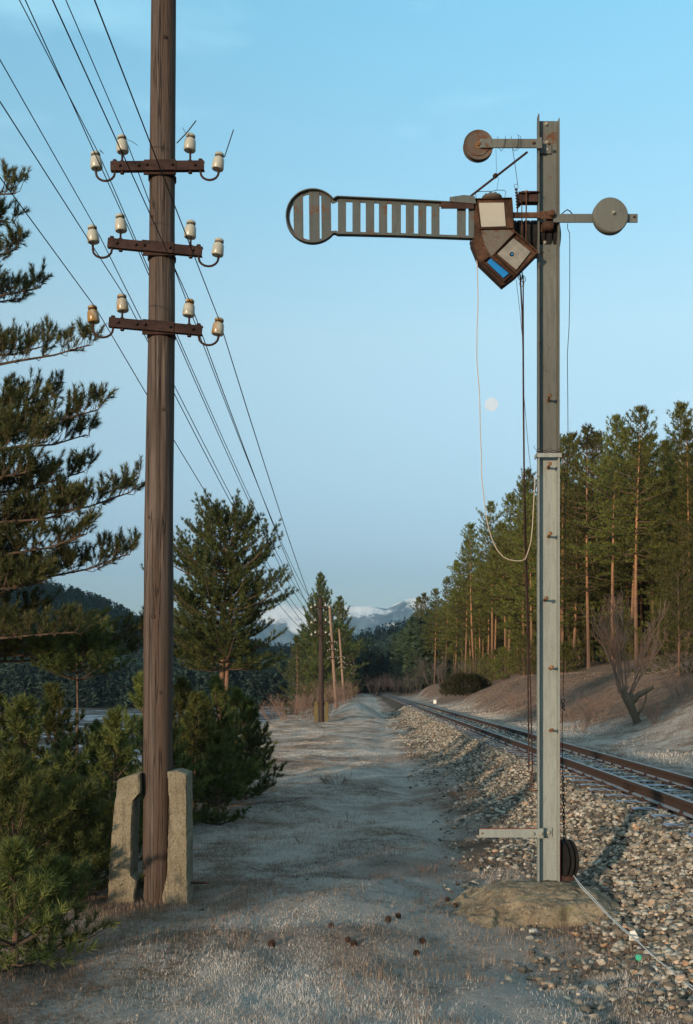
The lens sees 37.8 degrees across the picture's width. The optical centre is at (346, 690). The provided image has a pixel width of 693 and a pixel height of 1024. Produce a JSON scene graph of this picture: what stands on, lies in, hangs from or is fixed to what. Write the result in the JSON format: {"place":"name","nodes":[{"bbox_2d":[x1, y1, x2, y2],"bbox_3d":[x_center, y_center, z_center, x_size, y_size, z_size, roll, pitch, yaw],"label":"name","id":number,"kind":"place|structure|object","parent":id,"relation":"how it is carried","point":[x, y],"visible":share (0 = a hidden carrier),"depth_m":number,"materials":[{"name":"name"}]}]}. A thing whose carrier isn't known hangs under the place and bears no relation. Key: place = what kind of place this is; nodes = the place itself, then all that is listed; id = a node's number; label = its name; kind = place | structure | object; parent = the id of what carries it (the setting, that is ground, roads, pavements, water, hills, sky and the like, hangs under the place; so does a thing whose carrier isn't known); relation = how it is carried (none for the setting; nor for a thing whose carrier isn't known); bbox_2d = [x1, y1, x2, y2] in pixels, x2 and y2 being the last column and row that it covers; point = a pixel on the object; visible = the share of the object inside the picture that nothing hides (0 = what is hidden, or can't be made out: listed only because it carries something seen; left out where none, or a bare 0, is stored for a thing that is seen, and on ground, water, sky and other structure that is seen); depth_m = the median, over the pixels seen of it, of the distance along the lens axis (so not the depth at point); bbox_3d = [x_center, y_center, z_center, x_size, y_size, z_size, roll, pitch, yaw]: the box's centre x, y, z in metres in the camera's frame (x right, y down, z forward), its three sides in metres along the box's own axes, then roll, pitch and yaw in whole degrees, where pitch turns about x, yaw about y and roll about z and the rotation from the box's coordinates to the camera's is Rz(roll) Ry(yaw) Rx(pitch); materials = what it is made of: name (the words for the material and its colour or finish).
{"place":"outdoors","nodes":[
{"label":"outdoors","id":0,"kind":"place"},
{"bbox_2d":[174,597,443,648],"bbox_3d":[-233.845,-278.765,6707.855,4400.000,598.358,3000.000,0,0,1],"label":"mountains","id":1,"kind":"structure","parent":0,"point":[365,617],"depth_m":6033.13,"materials":[{"name":"snow"}]},
{"bbox_2d":[0,650,692,1023],"bbox_3d":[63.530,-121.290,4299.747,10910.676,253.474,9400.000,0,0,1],"label":"ground","id":2,"kind":"structure","parent":0,"point":[496,998],"depth_m":7.31,"materials":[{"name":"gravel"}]},
{"bbox_2d":[0,691,37,824],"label":"young pine","id":3,"kind":"object","parent":2,"relation":"on","point":[2,719],"visible":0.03,"depth_m":12.51,"materials":[{"name":"green plant"}]},
{"bbox_2d":[0,833,100,972],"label":"young pine","id":4,"kind":"object","parent":2,"relation":"on","point":[14,849],"visible":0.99,"depth_m":5.89,"materials":[{"name":"green plant"}]},
{"bbox_2d":[0,746,105,918],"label":"young pine","id":5,"kind":"object","parent":2,"relation":"on","point":[12,767],"visible":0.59,"depth_m":7.56,"materials":[{"name":"green plant"}]},
{"bbox_2d":[0,691,108,849],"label":"young pine","id":6,"kind":"object","parent":2,"relation":"on","point":[16,723],"visible":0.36,"depth_m":9.55,"materials":[{"name":"green plant"}]},
{"bbox_2d":[0,766,110,874],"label":"young pine","id":7,"kind":"object","parent":2,"relation":"on","point":[51,777],"visible":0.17,"depth_m":8.55,"materials":[{"name":"green plant"}]},
{"bbox_2d":[0,679,112,842],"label":"young pine","id":8,"kind":"object","parent":2,"relation":"on","point":[52,725],"visible":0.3,"depth_m":10.57,"materials":[{"name":"green plant"}]},
{"bbox_2d":[0,847,121,952],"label":"young pine","id":9,"kind":"object","parent":2,"relation":"on","point":[59,865],"visible":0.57,"depth_m":6.31,"materials":[{"name":"green plant"}]},
{"bbox_2d":[6,602,136,753],"bbox_3d":[-3.413,0.513,12.386,1.522,3.205,1.679,0,0,1],"label":"young pine","id":10,"kind":"object","parent":2,"relation":"on","point":[62,662],"visible":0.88,"depth_m":12.20,"materials":[{"name":"green plant"}]},
{"bbox_2d":[0,157,144,663],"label":"pine tree","id":11,"kind":"object","parent":2,"relation":"on","point":[24,510],"visible":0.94,"depth_m":11.23,"materials":[{"name":"green plant"}]},
{"bbox_2d":[0,773,144,897],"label":"young pine","id":12,"kind":"object","parent":2,"relation":"on","point":[90,817],"visible":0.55,"depth_m":7.93,"materials":[{"name":"green plant"}]},
{"bbox_2d":[48,705,142,860],"bbox_3d":[-2.269,1.021,9.694,1.231,1.788,1.152,0,0,31],"label":"young pine","id":13,"kind":"object","parent":2,"relation":"on","point":[114,737],"visible":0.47,"depth_m":9.56,"materials":[{"name":"green plant"}]},
{"bbox_2d":[66,717,142,843],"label":"young pine","id":14,"kind":"object","parent":2,"relation":"on","point":[96,726],"visible":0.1,"depth_m":11.17,"materials":[{"name":"green plant"}]},
{"bbox_2d":[93,668,207,815],"bbox_3d":[-2.416,0.862,12.040,1.568,2.259,1.407,0,0,1],"label":"young pine","id":15,"kind":"object","parent":2,"relation":"on","point":[138,698],"visible":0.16,"depth_m":12.00,"materials":[{"name":"green plant"}]},
{"bbox_2d":[87,0,233,904],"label":"telegraph pole","id":16,"kind":"object","parent":2,"relation":"on","point":[161,786],"visible":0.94,"depth_m":7.77,"materials":[{"name":"brown wood"}]},
{"bbox_2d":[0,101,324,653],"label":"telegraph wire","id":17,"kind":"object","parent":16,"relation":"attached to","point":[136,318],"visible":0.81,"depth_m":7.38,"materials":[{"name":"metal"}]},
{"bbox_2d":[0,60,326,650],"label":"telegraph wire","id":18,"kind":"object","parent":16,"relation":"attached to","point":[132,302],"visible":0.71,"depth_m":8.41,"materials":[{"name":"metal"}]},
{"bbox_2d":[0,177,326,658],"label":"telegraph wire","id":19,"kind":"object","parent":16,"relation":"attached to","point":[136,377],"visible":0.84,"depth_m":8.55,"materials":[{"name":"metal"}]},
{"bbox_2d":[19,0,326,642],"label":"telegraph wire","id":20,"kind":"object","parent":16,"relation":"attached to","point":[148,269],"visible":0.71,"depth_m":8.99,"materials":[{"name":"metal"}]},
{"bbox_2d":[25,0,327,648],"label":"telegraph wire","id":21,"kind":"object","parent":16,"relation":"attached to","point":[146,270],"visible":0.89,"depth_m":7.87,"materials":[{"name":"metal"}]},
{"bbox_2d":[52,0,333,656],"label":"telegraph wire","id":22,"kind":"object","parent":16,"relation":"attached to","point":[171,261],"visible":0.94,"depth_m":6.53,"materials":[{"name":"metal"}]},
{"bbox_2d":[65,0,327,640],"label":"telegraph wire","id":23,"kind":"object","parent":16,"relation":"attached to","point":[175,271],"visible":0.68,"depth_m":10.06,"materials":[{"name":"metal"}]},
{"bbox_2d":[94,0,337,658],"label":"telegraph wire","id":24,"kind":"object","parent":16,"relation":"attached to","point":[197,265],"visible":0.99,"depth_m":6.36,"materials":[{"name":"metal"}]},
{"bbox_2d":[141,726,217,824],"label":"young pine","id":25,"kind":"object","parent":2,"relation":"on","point":[198,785],"visible":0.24,"depth_m":11.80,"materials":[{"name":"green plant"}]},
{"bbox_2d":[128,675,247,791],"bbox_3d":[-2.155,0.853,14.117,1.543,2.195,1.702,0,0,21],"label":"young pine","id":26,"kind":"object","parent":2,"relation":"on","point":[182,695],"visible":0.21,"depth_m":13.97,"materials":[{"name":"green plant"}]},
{"bbox_2d":[173,688,238,813],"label":"young pine","id":27,"kind":"object","parent":2,"relation":"on","point":[197,706],"visible":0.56,"depth_m":13.34,"materials":[{"name":"green plant"}]},
{"bbox_2d":[140,487,299,724],"bbox_3d":[-3.782,-1.916,30.322,4.920,8.043,4.675,0,0,1],"label":"pine tree","id":28,"kind":"object","parent":2,"relation":"on","point":[234,578],"visible":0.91,"depth_m":29.38,"materials":[{"name":"green plant"}]},
{"bbox_2d":[192,729,251,825],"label":"young pine","id":29,"kind":"object","parent":2,"relation":"on","point":[219,775],"visible":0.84,"depth_m":12.54,"materials":[{"name":"green plant"}]},
{"bbox_2d":[177,673,273,803],"bbox_3d":[-1.881,0.830,14.354,1.584,2.197,1.634,0,0,14],"label":"young pine","id":30,"kind":"object","parent":2,"relation":"on","point":[218,689],"visible":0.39,"depth_m":14.19,"materials":[{"name":"green plant"}]},
{"bbox_2d":[201,685,278,777],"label":"young pine","id":31,"kind":"object","parent":2,"relation":"on","point":[237,697],"visible":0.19,"depth_m":16.95,"materials":[{"name":"green plant"}]},
{"bbox_2d":[226,696,288,799],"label":"young pine","id":32,"kind":"object","parent":2,"relation":"on","point":[253,734],"visible":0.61,"depth_m":14.95,"materials":[{"name":"green plant"}]},
{"bbox_2d":[0,579,518,707],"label":"forest","id":33,"kind":"object","parent":2,"relation":"on","point":[112,687],"visible":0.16,"depth_m":273.36,"materials":[{"name":"plant"}]},
{"bbox_2d":[269,694,310,719],"bbox_3d":[-3.308,0.898,58.026,2.678,1.711,2.275,0,0,1],"label":"bare shrub","id":34,"kind":"object","parent":2,"relation":"on","point":[281,708],"visible":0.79,"depth_m":58.05,"materials":[{"name":"plant"}]},
{"bbox_2d":[274,634,318,714],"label":"young pine","id":35,"kind":"object","parent":2,"relation":"on","point":[298,648],"visible":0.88,"depth_m":65.88,"materials":[{"name":"green plant"}]},
{"bbox_2d":[280,693,318,718],"bbox_3d":[-2.546,0.902,55.754,2.358,1.652,2.455,0,0,1],"label":"bare shrub","id":36,"kind":"object","parent":2,"relation":"on","point":[303,703],"visible":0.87,"depth_m":56.21,"materials":[{"name":"plant"}]},
{"bbox_2d":[310,598,330,721],"bbox_3d":[-1.351,-1.419,52.675,1.057,6.755,0.348,0,0,0],"label":"telegraph pole","id":37,"kind":"object","parent":2,"relation":"on","point":[320,607],"visible":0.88,"depth_m":52.58,"materials":[{"name":"brown wood"}]},
{"bbox_2d":[284,571,359,699],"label":"pine tree","id":38,"kind":"object","parent":2,"relation":"on","point":[321,580],"visible":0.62,"depth_m":149.76,"materials":[{"name":"green plant"}]},
{"bbox_2d":[327,605,337,707],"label":"telegraph pole","id":39,"kind":"object","parent":2,"relation":"on","point":[332,650],"visible":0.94,"depth_m":96.88,"materials":[{"name":"brown wood"}]},
{"bbox_2d":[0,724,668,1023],"bbox_3d":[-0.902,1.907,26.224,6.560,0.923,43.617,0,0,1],"label":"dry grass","id":40,"kind":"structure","parent":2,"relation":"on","point":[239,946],"depth_m":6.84,"materials":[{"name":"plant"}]},
{"bbox_2d":[318,595,368,700],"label":"pine tree","id":41,"kind":"object","parent":2,"relation":"on","point":[343,612],"visible":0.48,"depth_m":174.31,"materials":[{"name":"green plant"}]},
{"bbox_2d":[287,601,452,706],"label":"dark forest","id":42,"kind":"object","parent":2,"relation":"on","point":[406,649],"visible":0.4,"depth_m":237.48,"materials":[{"name":"plant"}]},
{"bbox_2d":[419,588,446,683],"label":"pine tree","id":43,"kind":"object","parent":2,"relation":"on","point":[435,593],"visible":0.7,"depth_m":213.63,"materials":[{"name":"green plant"}]},
{"bbox_2d":[427,576,453,679],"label":"pine tree","id":44,"kind":"object","parent":2,"relation":"on","point":[442,618],"visible":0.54,"depth_m":189.73,"materials":[{"name":"green plant"}]},
{"bbox_2d":[437,559,471,674],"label":"pine tree","id":45,"kind":"object","parent":2,"relation":"on","point":[456,651],"visible":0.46,"depth_m":171.71,"materials":[{"name":"green plant"}]},
{"bbox_2d":[446,539,481,673],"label":"pine tree","id":46,"kind":"object","parent":2,"relation":"on","point":[459,610],"visible":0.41,"depth_m":155.77,"materials":[{"name":"green plant"}]},
{"bbox_2d":[439,671,492,696],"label":"juniper bush","id":47,"kind":"object","parent":2,"relation":"on","point":[475,681],"visible":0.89,"depth_m":99.19,"materials":[{"name":"plant"}]},
{"bbox_2d":[447,577,484,672],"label":"pine tree","id":48,"kind":"object","parent":2,"relation":"on","point":[469,643],"visible":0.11,"depth_m":163.82,"materials":[{"name":"green plant"}]},
{"bbox_2d":[447,522,486,672],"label":"pine tree","id":49,"kind":"object","parent":2,"relation":"on","point":[471,531],"visible":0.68,"depth_m":139.98,"materials":[{"name":"green plant"}]},
{"bbox_2d":[459,559,493,671],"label":"pine tree","id":50,"kind":"object","parent":2,"relation":"on","point":[469,621],"visible":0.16,"depth_m":147.60,"materials":[{"name":"green plant"}]},
{"bbox_2d":[462,560,503,678],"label":"pine tree","id":51,"kind":"object","parent":2,"relation":"on","point":[487,624],"visible":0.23,"depth_m":134.96,"materials":[{"name":"green plant"}]},
{"bbox_2d":[469,653,504,684],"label":"young pine","id":52,"kind":"object","parent":2,"relation":"on","point":[486,656],"visible":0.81,"depth_m":111.88,"materials":[{"name":"green plant"}]},
{"bbox_2d":[467,500,507,680],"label":"pine tree","id":53,"kind":"object","parent":2,"relation":"on","point":[489,507],"visible":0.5,"depth_m":127.74,"materials":[{"name":"green plant"}]},
{"bbox_2d":[465,537,518,675],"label":"pine tree","id":54,"kind":"object","parent":2,"relation":"on","point":[488,614],"visible":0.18,"depth_m":130.59,"materials":[{"name":"green plant"}]},
{"bbox_2d":[477,522,516,678],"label":"pine tree","id":55,"kind":"object","parent":2,"relation":"on","point":[498,574],"visible":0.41,"depth_m":118.23,"materials":[{"name":"green plant"}]},
{"bbox_2d":[479,492,520,677],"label":"pine tree","id":56,"kind":"object","parent":2,"relation":"on","point":[510,498],"visible":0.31,"depth_m":117.68,"materials":[{"name":"green plant"}]},
{"bbox_2d":[484,646,522,681],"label":"young pine","id":57,"kind":"object","parent":2,"relation":"on","point":[502,654],"visible":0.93,"depth_m":95.82,"materials":[{"name":"green plant"}]},
{"bbox_2d":[487,480,536,673],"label":"pine tree","id":58,"kind":"object","parent":2,"relation":"on","point":[511,507],"visible":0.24,"depth_m":107.82,"materials":[{"name":"green plant"}]},
{"bbox_2d":[489,521,536,674],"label":"pine tree","id":59,"kind":"object","parent":2,"relation":"on","point":[513,613],"visible":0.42,"depth_m":102.24,"materials":[{"name":"green plant"}]},
{"bbox_2d":[495,467,536,670],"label":"pine tree","id":60,"kind":"object","parent":2,"relation":"on","point":[528,473],"visible":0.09,"depth_m":119.64,"materials":[{"name":"green plant"}]},
{"bbox_2d":[499,493,536,674],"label":"pine tree","id":61,"kind":"object","parent":2,"relation":"on","point":[518,533],"visible":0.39,"depth_m":98.55,"materials":[{"name":"green plant"}]},
{"bbox_2d":[503,632,536,675],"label":"young pine","id":62,"kind":"object","parent":2,"relation":"on","point":[522,639],"visible":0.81,"depth_m":83.90,"materials":[{"name":"green plant"}]},
{"bbox_2d":[444,880,619,928],"bbox_3d":[1.505,1.808,7.520,1.800,0.763,1.320,0,0,6],"label":"concrete base","id":63,"kind":"object","parent":2,"relation":"on","point":[548,904],"visible":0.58,"depth_m":7.23,"materials":[{"name":"concrete"}]},
{"bbox_2d":[286,114,637,881],"bbox_3d":[0.861,-1.374,7.673,2.626,5.890,0.414,0,0,0],"label":"semaphore signal","id":64,"kind":"object","parent":63,"relation":"on","point":[506,248],"visible":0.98,"depth_m":7.58,"materials":[{"name":"paint"}]},
{"bbox_2d":[476,260,537,560],"bbox_3d":[1.191,-2.175,7.525,0.468,2.436,0.058,0,0,0],"label":"hanging cord","id":65,"kind":"object","parent":64,"relation":"hanging from","point":[481,447],"visible":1,"depth_m":7.51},
{"bbox_2d":[561,223,569,838],"bbox_3d":[1.656,-1.179,7.625,0.035,4.615,0.136,0,0,-8],"label":"control wire","id":66,"kind":"object","parent":64,"relation":"hanging from","point":[565,563],"visible":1,"depth_m":7.67,"materials":[{"name":"black metal"}]},
{"bbox_2d":[382,705,692,1023],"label":"ballast","id":67,"kind":"structure","parent":2,"relation":"on","point":[664,907],"depth_m":8.66,"materials":[{"name":"gravel"}]},
{"bbox_2d":[381,694,692,838],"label":"railway track","id":68,"kind":"structure","parent":67,"relation":"on","point":[643,793],"depth_m":13.13,"materials":[{"name":"metal"}]},
{"bbox_2d":[513,495,568,624],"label":"pine tree","id":69,"kind":"object","parent":2,"relation":"on","point":[533,556],"visible":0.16,"depth_m":92.41,"materials":[{"name":"green plant"}]},
{"bbox_2d":[517,464,591,641],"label":"pine tree","id":70,"kind":"object","parent":2,"relation":"on","point":[533,578],"visible":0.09,"depth_m":87.03,"materials":[{"name":"green plant"}]},
{"bbox_2d":[521,433,599,672],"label":"pine tree","id":71,"kind":"object","parent":2,"relation":"on","point":[563,444],"visible":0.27,"depth_m":84.17,"materials":[{"name":"green plant"}]},
{"bbox_2d":[431,662,692,776],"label":"bank grass","id":72,"kind":"structure","parent":2,"relation":"on","point":[570,733],"depth_m":42.30,"materials":[{"name":"plant"}]},
{"bbox_2d":[560,641,586,672],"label":"young pine","id":73,"kind":"object","parent":2,"relation":"on","point":[566,645],"visible":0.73,"depth_m":79.79,"materials":[{"name":"green plant"}]},
{"bbox_2d":[533,431,617,609],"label":"pine tree","id":74,"kind":"object","parent":2,"relation":"on","point":[574,435],"visible":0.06,"depth_m":97.87,"materials":[{"name":"green plant"}]},
{"bbox_2d":[560,621,598,669],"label":"young pine","id":75,"kind":"object","parent":2,"relation":"on","point":[579,645],"visible":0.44,"depth_m":83.84,"materials":[{"name":"green plant"}]},
{"bbox_2d":[560,686,598,721],"bbox_3d":[9.318,0.517,39.909,1.536,1.610,2.009,0,0,-21],"label":"bare shrub","id":76,"kind":"object","parent":2,"relation":"on","point":[578,700],"visible":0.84,"depth_m":39.80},
{"bbox_2d":[561,697,601,732],"bbox_3d":[7.790,0.879,33.998,1.576,1.373,1.678,0,0,-38],"label":"bare shrub","id":77,"kind":"object","parent":2,"relation":"on","point":[585,716],"visible":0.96,"depth_m":34.10,"materials":[{"name":"plant"}]},
{"bbox_2d":[565,608,601,665],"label":"young pine","id":78,"kind":"object","parent":2,"relation":"on","point":[578,616],"visible":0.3,"depth_m":91.69,"materials":[{"name":"green plant"}]},
{"bbox_2d":[560,489,609,671],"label":"pine tree","id":79,"kind":"object","parent":2,"relation":"on","point":[576,597],"visible":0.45,"depth_m":82.19,"materials":[{"name":"green plant"}]},
{"bbox_2d":[484,590,692,673],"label":"deep forest","id":80,"kind":"object","parent":2,"relation":"on","point":[596,637],"visible":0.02,"depth_m":148.31,"materials":[{"name":"plant"}]},
{"bbox_2d":[560,423,630,668],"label":"pine tree","id":81,"kind":"object","parent":2,"relation":"on","point":[567,514],"visible":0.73,"depth_m":77.63,"materials":[{"name":"green plant"}]},
{"bbox_2d":[580,694,617,721],"bbox_3d":[9.421,0.629,38.121,1.564,1.209,1.519,0,0,32],"label":"bare shrub","id":82,"kind":"object","parent":2,"relation":"on","point":[591,702],"visible":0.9,"depth_m":37.97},
{"bbox_2d":[564,430,637,662],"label":"pine tree","id":83,"kind":"object","parent":2,"relation":"on","point":[598,435],"visible":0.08,"depth_m":91.35,"materials":[{"name":"green plant"}]},
{"bbox_2d":[567,413,661,665],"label":"pine tree","id":84,"kind":"object","parent":2,"relation":"on","point":[616,430],"visible":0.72,"depth_m":70.00,"materials":[{"name":"green plant"}]},
{"bbox_2d":[583,472,645,643],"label":"pine tree","id":85,"kind":"object","parent":2,"relation":"on","point":[619,584],"visible":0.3,"depth_m":79.73,"materials":[{"name":"green plant"}]},
{"bbox_2d":[591,597,645,661],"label":"young pine","id":86,"kind":"object","parent":2,"relation":"on","point":[625,620],"visible":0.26,"depth_m":79.91,"materials":[{"name":"green plant"}]},
{"bbox_2d":[595,610,649,659],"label":"young pine","id":87,"kind":"object","parent":2,"relation":"on","point":[629,634],"visible":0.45,"depth_m":71.81,"materials":[{"name":"green plant"}]},
{"bbox_2d":[579,587,669,725],"bbox_3d":[8.722,-1.060,31.808,3.006,4.607,2.217,0,0,0],"label":"bare tree","id":88,"kind":"object","parent":2,"relation":"on","point":[630,699],"visible":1,"depth_m":31.88,"materials":[{"name":"brown plant"}]},
{"bbox_2d":[588,442,670,659],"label":"pine tree","id":89,"kind":"object","parent":2,"relation":"on","point":[617,573],"visible":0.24,"depth_m":74.65,"materials":[{"name":"green plant"}]},
{"bbox_2d":[617,489,659,656],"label":"pine tree","id":90,"kind":"object","parent":2,"relation":"on","point":[640,586],"visible":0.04,"depth_m":90.74,"materials":[{"name":"green plant"}]},
{"bbox_2d":[592,405,685,666],"bbox_3d":[18.005,-9.344,62.028,5.787,16.444,4.476,0,0,26],"label":"pine tree","id":91,"kind":"object","parent":2,"relation":"on","point":[645,452],"visible":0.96,"depth_m":61.81,"materials":[{"name":"green plant"}]},
{"bbox_2d":[626,433,678,656],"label":"pine tree","id":92,"kind":"object","parent":2,"relation":"on","point":[654,437],"visible":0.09,"depth_m":80.01,"materials":[{"name":"green plant"}]},
{"bbox_2d":[638,699,670,723],"bbox_3d":[9.105,0.621,29.943,0.954,0.890,1.283,0,0,1],"label":"bare shrub","id":93,"kind":"object","parent":2,"relation":"on","point":[649,711],"visible":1,"depth_m":29.95,"materials":[{"name":"plant"}]},
{"bbox_2d":[627,439,687,604],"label":"pine tree","id":94,"kind":"object","parent":2,"relation":"on","point":[665,442],"visible":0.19,"depth_m":71.76,"materials":[{"name":"green plant"}]},
{"bbox_2d":[623,547,692,676],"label":"young pine","id":95,"kind":"object","parent":2,"relation":"on","point":[677,553],"visible":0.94,"depth_m":43.91,"materials":[{"name":"green plant"}]},
{"bbox_2d":[638,462,690,653],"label":"pine tree","id":96,"kind":"object","parent":2,"relation":"on","point":[652,560],"visible":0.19,"depth_m":70.81,"materials":[{"name":"green plant"}]},
{"bbox_2d":[638,594,692,655],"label":"young pine","id":97,"kind":"object","parent":2,"relation":"on","point":[669,624],"visible":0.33,"depth_m":66.03,"materials":[{"name":"green plant"}]},
{"bbox_2d":[644,417,692,654],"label":"pine tree","id":98,"kind":"object","parent":2,"relation":"on","point":[686,433],"visible":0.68,"depth_m":58.05,"materials":[{"name":"green plant"}]},
{"bbox_2d":[644,399,692,648],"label":"pine tree","id":99,"kind":"object","parent":2,"relation":"on","point":[680,408],"visible":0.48,"depth_m":66.19,"materials":[{"name":"green plant"}]},
{"bbox_2d":[659,673,692,699],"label":"bare shrub","id":100,"kind":"object","parent":2,"relation":"on","point":[684,683],"visible":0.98,"depth_m":35.89,"materials":[{"name":"plant"}]},
{"bbox_2d":[668,468,692,642],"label":"pine tree","id":101,"kind":"object","parent":2,"relation":"on","point":[685,526],"visible":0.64,"depth_m":50.18,"materials":[{"name":"green plant"}]},
{"bbox_2d":[0,0,692,614],"label":"sky","id":102,"kind":"structure","parent":0,"point":[354,358],"materials":[{"name":"blue"}]},
{"bbox_2d":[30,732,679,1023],"bbox_3d":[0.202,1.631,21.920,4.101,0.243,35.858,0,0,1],"label":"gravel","id":103,"kind":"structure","parent":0,"point":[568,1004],"depth_m":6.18,"materials":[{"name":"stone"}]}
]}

